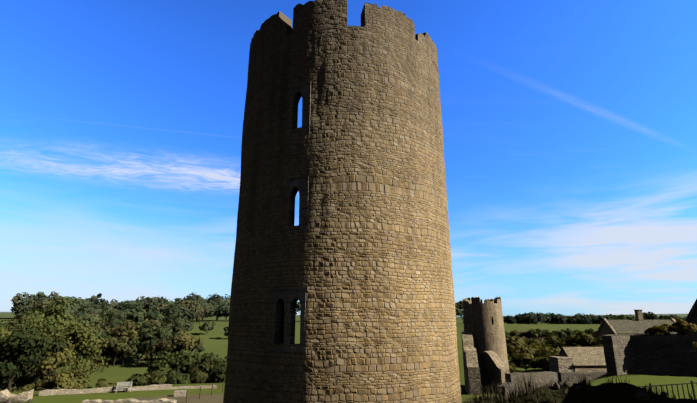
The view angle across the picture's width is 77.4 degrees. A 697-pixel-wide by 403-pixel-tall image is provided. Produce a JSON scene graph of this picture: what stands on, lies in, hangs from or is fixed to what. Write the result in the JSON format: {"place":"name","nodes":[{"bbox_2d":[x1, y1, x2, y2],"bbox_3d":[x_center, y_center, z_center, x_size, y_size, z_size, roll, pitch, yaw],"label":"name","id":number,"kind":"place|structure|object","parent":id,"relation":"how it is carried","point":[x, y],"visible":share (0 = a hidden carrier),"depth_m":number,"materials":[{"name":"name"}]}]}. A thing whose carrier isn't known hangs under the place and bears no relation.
{"place":"outdoors","nodes":[
{"label":"outdoors","id":0,"kind":"place"},
{"bbox_2d":[0,312,696,402],"bbox_3d":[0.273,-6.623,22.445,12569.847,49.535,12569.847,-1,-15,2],"label":"ground","id":1,"kind":"structure","parent":0,"point":[215,341],"depth_m":86.55,"materials":[{"name":"green plant"}]},
{"bbox_2d":[0,398,32,402],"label":"rubble stones","id":2,"kind":"object","parent":1,"relation":"on","point":[9,400],"visible":0.83,"depth_m":38.91,"materials":[{"name":"grey stone"}]},
{"bbox_2d":[0,384,216,402],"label":"court wall","id":3,"kind":"structure","parent":1,"relation":"on","point":[24,396],"depth_m":42.87,"materials":[{"name":"stone"}]},
{"bbox_2d":[0,298,226,391],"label":"trees","id":4,"kind":"object","parent":1,"relation":"on","point":[33,348],"depth_m":59.88,"materials":[{"name":"green plant"}]},
{"bbox_2d":[116,381,131,391],"bbox_3d":[-23.084,19.094,44.718,1.450,0.980,0.620,6,-16,-21],"label":"bench","id":5,"kind":"object","parent":1,"relation":"on","point":[125,384],"visible":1,"depth_m":44.91,"materials":[{"name":"paint"}]},
{"bbox_2d":[186,381,223,402],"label":"post and wire fence","id":6,"kind":"object","parent":1,"relation":"on","point":[200,391],"visible":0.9,"depth_m":41.34,"materials":[{"name":"brown wood"}]},
{"bbox_2d":[223,28,460,402],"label":"tower","id":7,"kind":"structure","parent":1,"relation":"on","point":[365,257],"depth_m":12.05,"materials":[{"name":"stone"}]},
{"bbox_2d":[267,81,310,351],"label":"tower window frames","id":8,"kind":"structure","parent":7,"relation":"attached to","point":[301,186],"depth_m":11.67,"materials":[{"name":"stone"}]},
{"bbox_2d":[248,0,438,73],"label":"battlement","id":9,"kind":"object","parent":7,"relation":"on","point":[315,15],"depth_m":13.66,"materials":[{"name":"stone"}]},
{"bbox_2d":[348,25,364,28],"bbox_3d":[0.200,-5.209,13.509,0.530,0.068,0.667,2,-15,-7],"label":"tower coping","id":10,"kind":"object","parent":7,"relation":"on","point":[349,26],"visible":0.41,"depth_m":13.19,"materials":[{"name":"stone"}]},
{"bbox_2d":[10,291,685,372],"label":"trees","id":11,"kind":"object","parent":1,"relation":"on","point":[157,324],"depth_m":156.25,"materials":[{"name":"green plant"}]},
{"bbox_2d":[463,303,508,390],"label":"tower","id":12,"kind":"structure","parent":1,"relation":"on","point":[484,323],"depth_m":56.64,"materials":[{"name":"stone"}]},
{"bbox_2d":[463,296,500,303],"bbox_3d":[18.314,13.601,59.835,5.065,0.954,5.066,-1,-15,2],"label":"battlement","id":13,"kind":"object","parent":12,"relation":"on","point":[477,300],"depth_m":58.13,"materials":[{"name":"beige stone"}]},
{"bbox_2d":[462,332,509,394],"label":"tower wall stubs","id":14,"kind":"object","parent":1,"relation":"on","point":[496,369],"visible":0.73,"depth_m":52.41,"materials":[{"name":"beige stone"}]},
{"bbox_2d":[497,371,606,397],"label":"low court walls","id":15,"kind":"structure","parent":1,"relation":"on","point":[544,375],"depth_m":43.53,"materials":[{"name":"stone"}]},
{"bbox_2d":[560,349,606,371],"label":"outbuilding walls","id":16,"kind":"structure","parent":1,"relation":"on","point":[589,368],"depth_m":56.95,"materials":[{"name":"beige stone"}]},
{"bbox_2d":[558,347,605,365],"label":"roof","id":17,"kind":"structure","parent":16,"relation":"on","point":[587,356],"depth_m":58.43,"materials":[{"name":"beige stone"}]},
{"bbox_2d":[475,382,696,402],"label":"ruined wall bank","id":18,"kind":"structure","parent":1,"relation":"on","point":[608,393],"depth_m":10.68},
{"bbox_2d":[464,381,668,402],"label":"bank stones","id":19,"kind":"object","parent":18,"relation":"on","point":[642,396],"visible":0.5,"depth_m":10.77,"materials":[{"name":"grey stone"}]},
{"bbox_2d":[450,370,696,402],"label":"dry grass tufts","id":20,"kind":"object","parent":18,"relation":"on","point":[503,394],"visible":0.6,"depth_m":10.90,"materials":[{"name":"brown"}]},
{"bbox_2d":[596,310,675,344],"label":"priest house walls","id":21,"kind":"structure","parent":1,"relation":"on","point":[605,327],"depth_m":73.44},
{"bbox_2d":[607,320,676,333],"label":"roof","id":22,"kind":"structure","parent":21,"relation":"on","point":[629,327],"depth_m":72.17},
{"bbox_2d":[602,334,696,376],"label":"yard wall","id":23,"kind":"structure","parent":1,"relation":"on","point":[624,354],"depth_m":29.43,"materials":[{"name":"stone"}]},
{"bbox_2d":[644,319,696,349],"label":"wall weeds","id":24,"kind":"object","parent":23,"relation":"on","point":[683,324],"depth_m":29.50,"materials":[{"name":"green plant"}]},
{"bbox_2d":[638,381,696,399],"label":"iron railings","id":25,"kind":"object","parent":1,"relation":"on","point":[692,386],"visible":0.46,"depth_m":15.98,"materials":[{"name":"black metal"}]},
{"bbox_2d":[684,299,696,350],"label":"chapel porch walls","id":26,"kind":"structure","parent":1,"relation":"on","point":[691,317],"depth_m":38.12,"materials":[{"name":"grey stone"}]},
{"bbox_2d":[0,0,696,315],"label":"sky","id":27,"kind":"structure","parent":0,"point":[570,126],"materials":[{"name":"blue"}]},
{"bbox_2d":[548,356,573,374],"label":"stone outbuilding","id":28,"kind":"structure","parent":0,"point":[560,363],"depth_m":57.19,"materials":[{"name":"grey stone"}]}
]}

